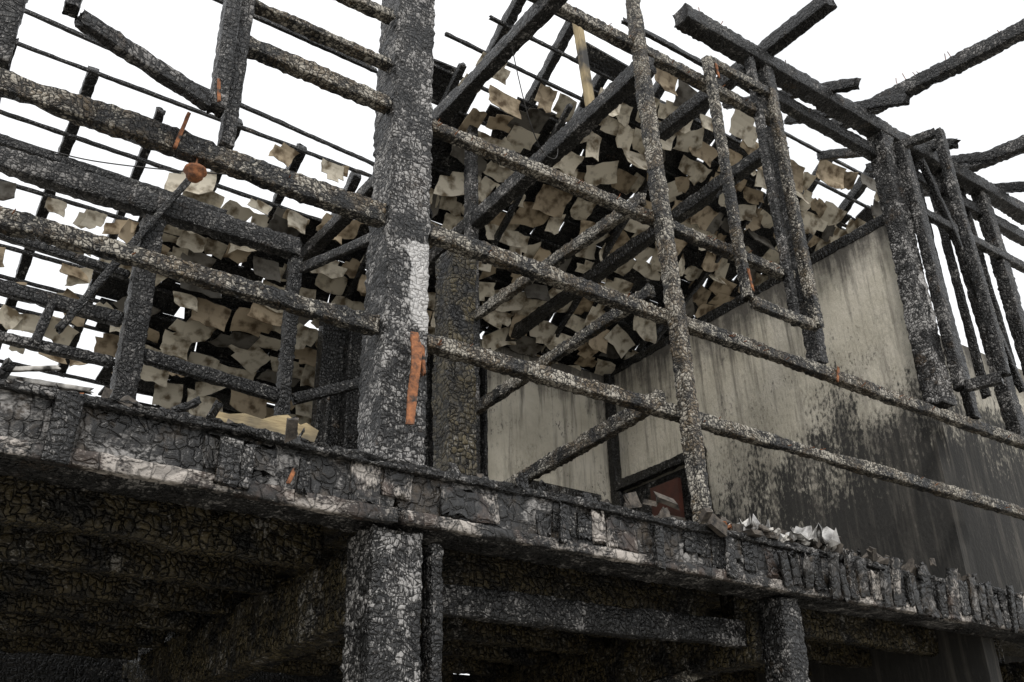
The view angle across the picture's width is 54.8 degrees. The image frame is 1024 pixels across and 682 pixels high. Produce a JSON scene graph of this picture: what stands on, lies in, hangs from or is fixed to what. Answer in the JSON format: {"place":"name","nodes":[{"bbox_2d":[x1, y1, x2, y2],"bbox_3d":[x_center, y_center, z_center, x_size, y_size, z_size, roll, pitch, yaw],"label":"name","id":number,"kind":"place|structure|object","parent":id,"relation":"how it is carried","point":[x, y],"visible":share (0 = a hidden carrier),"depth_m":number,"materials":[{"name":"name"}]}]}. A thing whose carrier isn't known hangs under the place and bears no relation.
{"place":"outdoors","nodes":[
{"label":"outdoors","id":0,"kind":"place"},
{"bbox_2d":[464,125,480,472],"bbox_3d":[-0.343,-0.025,8.441,0.114,4.600,0.111,17,-32,-31],"label":"partition post","id":1,"kind":"object","parent":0,"point":[471,197],"visible":0.31,"depth_m":8.98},
{"bbox_2d":[0,0,1023,674],"label":"sky","id":2,"kind":"structure","parent":0,"point":[875,42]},
{"bbox_2d":[474,192,646,319],"bbox_3d":[0.293,-0.600,7.731,0.082,0.115,2.200,17,-31,-31],"label":"partition rail","id":3,"kind":"object","parent":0,"point":[602,227],"visible":0.8,"depth_m":7.53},
{"bbox_2d":[476,283,654,414],"bbox_3d":[0.305,0.121,7.357,0.077,0.113,2.201,17,-34,-31],"label":"partition rail","id":4,"kind":"object","parent":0,"point":[557,353],"visible":0.74,"depth_m":7.20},
{"bbox_2d":[504,389,665,485],"bbox_3d":[0.319,0.833,6.990,0.083,0.127,2.202,17,-35,-31],"label":"partition rail","id":5,"kind":"object","parent":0,"point":[600,433],"visible":0.68,"depth_m":6.71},
{"bbox_2d":[166,526,1023,657],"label":"floor boards","id":6,"kind":"object","parent":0,"point":[335,542],"depth_m":6.20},
{"bbox_2d":[0,590,197,633],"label":"floor joist","id":7,"kind":"object","parent":6,"relation":"attached to","point":[145,617],"visible":0.54,"depth_m":6.00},
{"bbox_2d":[110,213,166,399],"bbox_3d":[-2.562,0.236,6.550,0.168,2.479,0.166,17,-32,-31],"label":"post","id":8,"kind":"object","parent":6,"relation":"on","point":[125,379],"visible":0.44,"depth_m":6.67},
{"bbox_2d":[0,330,114,368],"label":"rail","id":9,"kind":"object","parent":8,"relation":"attached to","point":[65,351],"visible":0.98,"depth_m":6.34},
{"bbox_2d":[0,279,123,326],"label":"rail","id":10,"kind":"object","parent":8,"relation":"attached to","point":[65,304],"visible":0.89,"depth_m":6.46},
{"bbox_2d":[0,234,130,279],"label":"rail","id":11,"kind":"object","parent":8,"relation":"attached to","point":[79,259],"visible":0.78,"depth_m":6.67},
{"bbox_2d":[54,178,190,333],"bbox_3d":[-2.601,-0.725,6.892,0.058,1.863,0.080,38,-41,-16],"label":"brace","id":12,"kind":"object","parent":8,"relation":"attached to","point":[65,321],"visible":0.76,"depth_m":6.65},
{"bbox_2d":[273,255,302,415],"bbox_3d":[-1.656,0.480,7.135,0.110,2.548,0.108,16,-32,-31],"label":"post","id":13,"kind":"object","parent":6,"relation":"on","point":[286,356],"visible":0.43,"depth_m":7.32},
{"bbox_2d":[0,146,301,258],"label":"plate","id":14,"kind":"object","parent":13,"relation":"on","point":[65,179],"visible":0.94,"depth_m":7.06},
{"bbox_2d":[0,133,227,213],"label":"plate","id":15,"kind":"object","parent":14,"relation":"on","point":[7,141],"visible":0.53,"depth_m":7.17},
{"bbox_2d":[143,348,278,402],"bbox_3d":[-2.098,0.246,6.911,0.999,0.107,0.068,20,-34,-29],"label":"rail","id":16,"kind":"object","parent":13,"relation":"attached to","point":[182,367],"visible":0.98,"depth_m":6.88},
{"bbox_2d":[291,377,358,405],"bbox_3d":[-1.283,0.351,7.502,0.894,0.087,0.070,-14,-14,-42],"label":"brace","id":17,"kind":"object","parent":13,"relation":"attached to","point":[317,393],"visible":0.62,"depth_m":7.37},
{"bbox_2d":[299,208,432,273],"bbox_3d":[-1.073,-0.701,7.051,0.058,0.086,1.540,23,-27,-39],"label":"side rail","id":18,"kind":"object","parent":13,"relation":"attached to","point":[328,257],"visible":0.55,"depth_m":7.25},
{"bbox_2d":[337,329,352,448],"bbox_3d":[-1.613,1.252,9.244,0.037,3.112,0.179,17,-32,-31],"label":"post","id":19,"kind":"object","parent":6,"relation":"on","point":[343,424],"depth_m":9.57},
{"bbox_2d":[431,250,476,475],"bbox_3d":[-0.344,0.260,5.941,0.218,1.799,0.213,17,-32,-31],"label":"post","id":20,"kind":"object","parent":6,"relation":"on","point":[453,404],"visible":0.69,"depth_m":5.88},
{"bbox_2d":[428,56,656,275],"bbox_3d":[-0.183,-1.191,8.774,0.148,0.174,4.201,17,-34,-31],"label":"partition plate","id":21,"kind":"object","parent":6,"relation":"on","point":[571,134],"visible":0.51,"depth_m":8.00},
{"bbox_2d":[572,23,594,106],"bbox_3d":[0.616,-2.437,8.549,0.072,1.054,0.072,11,-29,-34],"label":"unburnt strut","id":22,"kind":"object","parent":21,"relation":"attached to","point":[584,67],"visible":0.84,"depth_m":8.49,"materials":[{"name":"brown wood"}]},
{"bbox_2d":[603,374,621,504],"bbox_3d":[1.186,1.932,11.038,0.111,3.449,0.109,17,-32,-31],"label":"wall corner post","id":23,"kind":"object","parent":6,"relation":"on","point":[614,457],"depth_m":11.34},
{"bbox_2d":[614,446,706,491],"bbox_3d":[1.577,1.388,10.643,0.110,0.116,1.360,17,-32,-31],"label":"door frame","id":24,"kind":"object","parent":23,"relation":"attached to","point":[646,475],"visible":0.75,"depth_m":10.69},
{"bbox_2d":[476,473,787,536],"bbox_3d":[0.801,1.116,5.886,3.026,0.277,1.039,17,-32,-31],"label":"charcoal rubble","id":25,"kind":"object","parent":6,"relation":"on","point":[714,522],"visible":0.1,"depth_m":5.54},
{"bbox_2d":[626,468,691,520],"bbox_3d":[1.642,2.336,10.203,0.027,1.950,1.200,17,-32,-31],"label":"doorway recess","id":26,"kind":"object","parent":6,"relation":"on","point":[643,492],"visible":0.21,"depth_m":10.57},
{"bbox_2d":[650,477,684,517],"bbox_3d":[1.634,2.313,10.016,0.050,1.820,0.420,17,-32,-31],"label":"door leaf","id":27,"kind":"object","parent":6,"relation":"on","point":[672,488],"visible":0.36,"depth_m":10.29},
{"bbox_2d":[735,67,1023,245],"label":"wall plate","id":28,"kind":"object","parent":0,"point":[826,127],"depth_m":9.04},
{"bbox_2d":[866,130,956,408],"bbox_3d":[3.493,-0.713,8.728,0.204,2.850,0.197,18,-33,-31],"label":"wall post","id":29,"kind":"object","parent":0,"point":[933,375],"depth_m":8.56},
{"bbox_2d":[929,171,990,399],"bbox_3d":[4.176,-0.589,9.300,0.040,2.470,0.092,17,-32,-31],"label":"wall board","id":30,"kind":"object","parent":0,"point":[970,334],"depth_m":9.15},
{"bbox_2d":[917,157,1023,392],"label":"wall brace","id":31,"kind":"object","parent":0,"point":[944,212],"depth_m":9.33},
{"bbox_2d":[934,171,1023,436],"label":"wall post","id":32,"kind":"object","parent":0,"point":[1010,406],"depth_m":8.91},
{"bbox_2d":[971,190,1023,375],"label":"wall post","id":33,"kind":"object","parent":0,"point":[1009,294],"depth_m":9.71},
{"label":"ground","id":34,"kind":"structure","parent":0,"visible":0},
{"bbox_2d":[0,648,469,681],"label":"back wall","id":35,"kind":"structure","parent":34,"relation":"on","point":[27,667],"depth_m":7.50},
{"bbox_2d":[340,524,422,681],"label":"post","id":36,"kind":"object","parent":34,"relation":"on","point":[382,631],"visible":1,"depth_m":4.40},
{"bbox_2d":[420,543,443,681],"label":"post lining","id":37,"kind":"object","parent":34,"relation":"on","point":[431,641],"visible":0.98,"depth_m":4.53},
{"bbox_2d":[480,339,611,501],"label":"back wall","id":38,"kind":"structure","parent":34,"relation":"on","point":[529,423],"depth_m":11.01,"materials":[{"name":"paint"}]},
{"bbox_2d":[311,320,429,465],"bbox_3d":[-1.131,1.383,9.722,1.848,3.400,0.120,17,-32,-31],"label":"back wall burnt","id":39,"kind":"object","parent":38,"relation":"attached to","point":[330,352],"depth_m":9.74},
{"bbox_2d":[756,596,809,681],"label":"post","id":40,"kind":"object","parent":34,"relation":"on","point":[781,634],"visible":1,"depth_m":5.87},
{"bbox_2d":[614,225,1002,681],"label":"side wall","id":41,"kind":"structure","parent":34,"relation":"on","point":[866,333],"depth_m":9.01,"materials":[{"name":"paint"}]},
{"bbox_2d":[0,52,881,424],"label":"broken roof slates","id":42,"kind":"object","parent":41,"relation":"on","point":[206,320],"visible":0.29,"depth_m":10.11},
{"bbox_2d":[0,359,240,413],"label":"roof batten","id":43,"kind":"object","parent":42,"relation":"on","point":[80,378],"visible":0.06,"depth_m":9.76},
{"bbox_2d":[0,65,98,349],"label":"rafter","id":44,"kind":"object","parent":43,"relation":"on","point":[90,80],"visible":0.45,"depth_m":8.53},
{"bbox_2d":[24,8,374,165],"bbox_3d":[-3.291,-2.428,8.358,5.009,0.051,0.043,20,-34,-29],"label":"roof batten","id":45,"kind":"object","parent":42,"relation":"attached to","point":[69,30],"visible":0.56,"depth_m":8.94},
{"bbox_2d":[0,109,666,338],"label":"roof batten","id":46,"kind":"object","parent":42,"relation":"on","point":[118,152],"visible":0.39,"depth_m":8.70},
{"bbox_2d":[15,40,712,304],"bbox_3d":[-1.048,-1.486,9.657,11.909,0.046,0.037,17,-32,-31],"label":"roof batten","id":47,"kind":"object","parent":42,"relation":"on","point":[164,98],"visible":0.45,"depth_m":8.62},
{"bbox_2d":[282,0,567,279],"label":"ceiling joist","id":48,"kind":"object","parent":42,"relation":"attached to","point":[533,20],"visible":0.62,"depth_m":7.39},
{"bbox_2d":[92,42,873,414],"bbox_3d":[0.401,-0.505,11.028,9.028,2.701,4.485,17,-32,-31],"label":"roof boarding","id":49,"kind":"object","parent":42,"relation":"on","point":[598,58],"visible":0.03,"depth_m":10.22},
{"bbox_2d":[58,107,165,377],"bbox_3d":[-3.767,-0.863,9.212,0.099,0.126,2.905,17,-66,-31],"label":"rafter","id":50,"kind":"object","parent":49,"relation":"on","point":[137,172],"visible":0.3,"depth_m":8.93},
{"bbox_2d":[183,143,306,400],"bbox_3d":[-2.689,-0.597,9.773,0.103,0.133,3.088,17,-64,-31],"label":"rafter","id":51,"kind":"object","parent":49,"relation":"on","point":[295,164],"visible":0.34,"depth_m":9.44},
{"bbox_2d":[358,0,526,303],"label":"rafter","id":52,"kind":"object","parent":49,"relation":"on","point":[513,11],"visible":0.17,"depth_m":9.16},
{"bbox_2d":[488,15,870,210],"bbox_3d":[2.251,-2.182,10.478,5.997,0.043,0.037,17,-32,-31],"label":"roof batten","id":53,"kind":"object","parent":52,"relation":"on","point":[567,56],"visible":0.55,"depth_m":9.58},
{"bbox_2d":[428,21,573,290],"bbox_3d":[-0.655,-0.974,10.331,0.105,0.135,5.211,17,-64,-31],"label":"rafter","id":54,"kind":"object","parent":49,"relation":"on","point":[563,38],"visible":0.16,"depth_m":9.48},
{"bbox_2d":[541,176,648,355],"bbox_3d":[0.938,-0.830,10.791,0.071,0.090,2.591,15,-59,-28],"label":"purlin brace","id":55,"kind":"object","parent":42,"relation":"attached to","point":[620,227],"visible":0.56,"depth_m":10.70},
{"bbox_2d":[505,148,761,345],"bbox_3d":[1.053,-0.817,9.689,0.119,0.138,4.000,17,-34,-31],"label":"ceiling joist","id":56,"kind":"object","parent":42,"relation":"attached to","point":[708,193],"visible":0.84,"depth_m":9.47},
{"bbox_2d":[444,32,846,227],"bbox_3d":[1.980,-1.980,10.517,6.302,0.045,0.039,17,-32,-31],"label":"roof batten","id":57,"kind":"object","parent":42,"relation":"on","point":[530,74],"visible":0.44,"depth_m":9.46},
{"bbox_2d":[0,457,1023,643],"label":"sill beam","id":58,"kind":"structure","parent":41,"relation":"attached to","point":[112,485],"depth_m":4.88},
{"bbox_2d":[39,392,84,465],"bbox_3d":[-1.728,0.336,3.800,0.108,0.290,0.034,19,-33,-30],"label":"cladding tab","id":59,"kind":"object","parent":58,"relation":"attached to","point":[65,418],"visible":1,"depth_m":3.79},
{"bbox_2d":[0,389,394,506],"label":"sill face","id":60,"kind":"object","parent":58,"relation":"attached to","point":[25,417],"visible":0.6,"depth_m":4.03},
{"bbox_2d":[0,436,397,524],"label":"sill fascia","id":61,"kind":"structure","parent":58,"relation":"attached to","point":[123,466],"depth_m":4.04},
{"bbox_2d":[213,436,243,488],"bbox_3d":[-1.185,0.506,4.139,0.107,0.219,0.032,19,-34,-30],"label":"cladding tab","id":62,"kind":"object","parent":58,"relation":"attached to","point":[229,459],"visible":1,"depth_m":4.12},
{"bbox_2d":[202,433,276,476],"bbox_3d":[-1.160,0.491,4.217,0.326,0.151,0.028,14,-31,-33],"label":"sill board","id":63,"kind":"object","parent":58,"relation":"attached to","point":[265,461],"visible":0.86,"depth_m":4.24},
{"bbox_2d":[216,411,318,441],"bbox_3d":[-1.125,0.376,4.477,0.516,0.124,0.030,15,-31,-28],"label":"broken yellow board","id":64,"kind":"object","parent":58,"relation":"on","point":[277,423],"visible":0.53,"depth_m":4.48,"materials":[{"name":"brown wood"}]},
{"bbox_2d":[348,461,381,504],"bbox_3d":[-0.672,0.645,4.521,0.158,0.236,0.028,17,-32,-31],"label":"sill board","id":65,"kind":"object","parent":58,"relation":"attached to","point":[364,484],"visible":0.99,"depth_m":4.51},
{"bbox_2d":[357,0,435,464],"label":"post","id":66,"kind":"object","parent":58,"relation":"on","point":[397,279],"visible":0.86,"depth_m":5.29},
{"bbox_2d":[0,206,379,335],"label":"rail","id":67,"kind":"object","parent":66,"relation":"attached to","point":[23,225],"visible":1,"depth_m":4.48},
{"bbox_2d":[0,68,386,228],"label":"rail","id":68,"kind":"object","parent":66,"relation":"attached to","point":[133,127],"visible":0.98,"depth_m":4.75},
{"bbox_2d":[0,0,28,69],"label":"window post","id":69,"kind":"object","parent":68,"relation":"on","point":[11,14],"depth_m":4.45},
{"bbox_2d":[217,0,255,149],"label":"sash jamb","id":70,"kind":"object","parent":68,"relation":"on","point":[227,133],"visible":0.72,"depth_m":5.07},
{"bbox_2d":[247,36,391,114],"bbox_3d":[-1.079,-1.466,5.448,0.910,0.102,0.090,17,-32,-31],"label":"rail","id":71,"kind":"object","parent":66,"relation":"attached to","point":[300,67],"visible":0.96,"depth_m":5.42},
{"bbox_2d":[254,0,393,72],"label":"rail thin","id":72,"kind":"object","parent":66,"relation":"attached to","point":[315,33],"visible":0.96,"depth_m":5.58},
{"bbox_2d":[406,331,422,424],"bbox_3d":[-0.480,0.177,4.880,0.067,0.540,0.101,0,-27,-2],"label":"rusty strap","id":73,"kind":"object","parent":66,"relation":"attached to","point":[416,359],"visible":1,"depth_m":4.86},
{"bbox_2d":[432,118,795,280],"bbox_3d":[0.811,-0.871,6.630,3.175,0.094,0.094,17,-32,-31],"label":"rail","id":74,"kind":"object","parent":66,"relation":"attached to","point":[526,166],"visible":0.91,"depth_m":6.37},
{"bbox_2d":[701,55,753,302],"bbox_3d":[1.581,-1.260,7.304,0.074,2.177,0.082,15,-31,-32],"label":"open sash stile","id":75,"kind":"object","parent":74,"relation":"attached to","point":[734,219],"visible":1,"depth_m":7.23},
{"bbox_2d":[766,87,824,331],"bbox_3d":[2.176,-1.077,7.678,0.082,2.220,0.096,15,-31,-32],"label":"open sash stile","id":76,"kind":"object","parent":74,"relation":"attached to","point":[804,267],"visible":0.98,"depth_m":7.60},
{"bbox_2d":[749,296,816,330],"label":"open sash bottom rail","id":77,"kind":"object","parent":76,"relation":"attached to","point":[779,312],"visible":1,"depth_m":6.96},
{"bbox_2d":[528,0,769,126],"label":"rail top","id":78,"kind":"object","parent":66,"relation":"attached to","point":[583,20],"visible":0.72,"depth_m":7.51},
{"bbox_2d":[426,333,1023,520],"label":"rail","id":79,"kind":"object","parent":66,"relation":"attached to","point":[484,358],"visible":0.98,"depth_m":6.05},
{"bbox_2d":[428,224,1023,449],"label":"rail","id":80,"kind":"object","parent":66,"relation":"attached to","point":[452,241],"visible":0.96,"depth_m":6.51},
{"bbox_2d":[757,64,828,363],"bbox_3d":[2.214,-1.098,7.899,0.115,2.878,0.134,17,-32,-31],"label":"window post","id":81,"kind":"object","parent":80,"relation":"on","point":[814,345],"depth_m":7.67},
{"bbox_2d":[909,149,980,419],"bbox_3d":[3.775,-0.599,8.795,0.102,2.798,0.087,16,-32,-32],"label":"sash jamb","id":82,"kind":"object","parent":80,"relation":"on","point":[970,404],"visible":0.21,"depth_m":8.39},
{"bbox_2d":[381,469,413,501],"bbox_3d":[-0.536,0.661,4.617,0.156,0.163,0.028,21,-35,-29],"label":"sill board","id":83,"kind":"object","parent":58,"relation":"attached to","point":[397,484],"visible":0.98,"depth_m":4.60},
{"bbox_2d":[439,484,499,523],"bbox_3d":[-0.206,0.797,4.806,0.337,0.169,0.025,14,-32,-33],"label":"sill board","id":84,"kind":"object","parent":58,"relation":"attached to","point":[464,504],"visible":1,"depth_m":4.79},
{"bbox_2d":[0,379,1022,597],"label":"sill capping","id":85,"kind":"object","parent":58,"relation":"on","point":[220,426],"visible":0.38,"depth_m":4.58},
{"bbox_2d":[605,515,637,553],"bbox_3d":[0.588,1.041,5.299,0.219,0.199,0.029,17,-33,-31],"label":"sill board","id":86,"kind":"object","parent":58,"relation":"attached to","point":[621,533],"visible":1,"depth_m":5.29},
{"bbox_2d":[625,0,712,524],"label":"facade stud","id":87,"kind":"object","parent":58,"relation":"on","point":[692,436],"visible":0.97,"depth_m":6.44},
{"bbox_2d":[392,476,1011,631],"bbox_3d":[2.646,1.688,6.625,7.794,0.289,0.078,17,-32,-31],"label":"sill face","id":88,"kind":"object","parent":58,"relation":"attached to","point":[517,512],"visible":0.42,"depth_m":5.08},
{"bbox_2d":[398,510,1023,632],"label":"sill fascia","id":89,"kind":"structure","parent":58,"relation":"attached to","point":[428,521],"depth_m":5.21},
{"bbox_2d":[778,523,839,550],"bbox_3d":[1.853,1.238,6.265,0.431,0.158,0.254,17,-32,-31],"label":"bent metal sheet","id":90,"kind":"object","parent":58,"relation":"on","point":[830,536],"visible":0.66,"depth_m":6.24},
{"bbox_2d":[660,507,971,581],"bbox_3d":[1.986,1.420,6.576,3.119,0.289,0.723,17,-32,-31],"label":"charcoal rubble","id":91,"kind":"object","parent":58,"relation":"on","point":[872,554],"visible":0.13,"depth_m":6.41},
{"bbox_2d":[672,3,1023,224],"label":"wall plate","id":92,"kind":"object","parent":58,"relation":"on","point":[712,34],"depth_m":8.88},
{"bbox_2d":[659,0,836,140],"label":"ceiling joist","id":93,"kind":"object","parent":92,"relation":"on","point":[799,23],"visible":0.63,"depth_m":8.57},
{"bbox_2d":[744,56,800,326],"bbox_3d":[2.031,-1.244,7.748,0.068,2.546,0.080,16,-32,-31],"label":"sash jamb","id":94,"kind":"object","parent":92,"relation":"attached to","point":[781,240],"visible":0.91,"depth_m":7.67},
{"bbox_2d":[784,92,911,124],"bbox_3d":[3.212,-2.234,9.565,0.083,0.111,1.497,17,-5,-31],"label":"rafter","id":95,"kind":"object","parent":92,"relation":"on","point":[886,102],"visible":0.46,"depth_m":9.17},
{"bbox_2d":[831,18,1023,128],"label":"eave outrigger","id":96,"kind":"object","parent":92,"relation":"on","point":[965,59],"visible":0.65,"depth_m":8.94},
{"bbox_2d":[893,138,966,391],"bbox_3d":[3.665,-0.734,8.694,0.096,2.549,0.110,17,-32,-31],"label":"open sash stile","id":97,"kind":"object","parent":92,"relation":"attached to","point":[954,359],"visible":1,"depth_m":8.59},
{"bbox_2d":[964,371,1003,392],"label":"open sash bottom rail","id":98,"kind":"object","parent":97,"relation":"attached to","point":[984,381],"visible":1,"depth_m":8.01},
{"bbox_2d":[933,127,1010,377],"bbox_3d":[3.947,-0.827,8.528,0.084,2.505,0.100,17,-32,-31],"label":"open sash stile","id":99,"kind":"object","parent":98,"relation":"attached to","point":[991,323],"visible":1,"depth_m":8.45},
{"bbox_2d":[909,208,1023,272],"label":"rail head","id":100,"kind":"object","parent":92,"relation":"attached to","point":[982,245],"visible":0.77,"depth_m":9.63},
{"bbox_2d":[611,215,884,374],"bbox_3d":[2.318,-0.331,10.570,0.151,0.130,4.195,17,-32,-31],"label":"side wall plate","id":101,"kind":"object","parent":41,"relation":"on","point":[870,226],"visible":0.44,"depth_m":10.14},
{"bbox_2d":[709,615,871,667],"bbox_3d":[2.348,2.396,7.789,3.125,0.259,0.137,17,-32,-31],"label":"floor joist","id":102,"kind":"object","parent":41,"relation":"attached to","point":[824,653],"visible":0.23,"depth_m":7.85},
{"bbox_2d":[719,594,1004,664],"bbox_3d":[2.705,2.161,7.335,3.130,0.258,0.138,17,-32,-31],"label":"floor joist","id":103,"kind":"object","parent":41,"relation":"attached to","point":[859,632],"visible":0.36,"depth_m":7.16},
{"bbox_2d":[939,335,1023,663],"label":"end room back wall","id":104,"kind":"structure","parent":34,"relation":"on","point":[994,469],"depth_m":10.26,"materials":[{"name":"paint"}]},
{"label":"lower post","id":105,"kind":"object","parent":34,"relation":"on","visible":0},
{"bbox_2d":[121,550,346,681],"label":"cross girder","id":106,"kind":"object","parent":105,"relation":"attached to","point":[295,617],"visible":0.84,"depth_m":5.47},
{"bbox_2d":[0,633,137,660],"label":"floor joist","id":107,"kind":"object","parent":106,"relation":"on","point":[12,644],"visible":0.45,"depth_m":6.94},
{"bbox_2d":[0,612,166,648],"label":"floor joist","id":108,"kind":"object","parent":106,"relation":"on","point":[22,625],"visible":0.44,"depth_m":6.47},
{"bbox_2d":[0,562,233,615],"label":"floor joist","id":109,"kind":"object","parent":106,"relation":"on","point":[50,582],"visible":0.54,"depth_m":5.50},
{"bbox_2d":[0,525,275,595],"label":"floor joist","id":110,"kind":"object","parent":106,"relation":"on","point":[72,552],"visible":0.56,"depth_m":5.00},
{"bbox_2d":[0,475,323,569],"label":"floor joist","id":111,"kind":"object","parent":106,"relation":"on","point":[201,532],"visible":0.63,"depth_m":4.56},
{"bbox_2d":[168,632,452,681],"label":"floor joist","id":112,"kind":"object","parent":106,"relation":"on","point":[323,671],"visible":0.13,"depth_m":7.90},
{"bbox_2d":[195,615,493,676],"bbox_3d":[-1.198,2.361,7.580,2.480,0.261,0.135,17,-32,-31],"label":"floor joist","id":113,"kind":"object","parent":106,"relation":"on","point":[333,656],"visible":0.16,"depth_m":7.88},
{"bbox_2d":[274,577,587,654],"bbox_3d":[-0.490,1.885,6.681,2.477,0.260,0.137,17,-32,-31],"label":"floor joist","id":114,"kind":"object","parent":106,"relation":"on","point":[463,630],"visible":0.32,"depth_m":6.89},
{"bbox_2d":[356,533,708,615],"bbox_3d":[0.225,1.404,5.778,2.478,0.266,0.140,17,-32,-31],"label":"floor joist","id":115,"kind":"object","parent":106,"relation":"on","point":[473,570],"visible":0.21,"depth_m":5.76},
{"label":"lower post","id":116,"kind":"object","parent":34,"relation":"on","visible":0},
{"bbox_2d":[471,612,764,681],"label":"cross girder","id":117,"kind":"object","parent":116,"relation":"on","point":[642,660],"visible":0.76,"depth_m":6.71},
{"bbox_2d":[231,597,538,666],"bbox_3d":[-0.841,2.119,7.129,2.479,0.254,0.136,17,-32,-31],"label":"floor joist","id":118,"kind":"object","parent":117,"relation":"on","point":[524,656],"visible":0.18,"depth_m":7.46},
{"bbox_2d":[421,580,746,648],"bbox_3d":[0.410,1.524,5.453,2.449,0.180,0.096,16,-32,-31],"label":"transom","id":119,"kind":"object","parent":117,"relation":"attached to","point":[516,608],"visible":0.84,"depth_m":5.41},
{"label":"open sash top rail","id":120,"kind":"object","parent":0,"visible":0},
{"bbox_2d":[206,0,240,118],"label":"open sash stile","id":121,"kind":"object","parent":120,"relation":"attached to","point":[223,63],"visible":0.96,"depth_m":4.96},
{"bbox_2d":[74,9,211,110],"bbox_3d":[-1.682,-1.284,4.562,0.072,0.090,0.706,-19,-32,31],"label":"open sash bottom rail","id":122,"kind":"object","parent":121,"relation":"attached to","point":[122,46],"visible":1,"depth_m":4.52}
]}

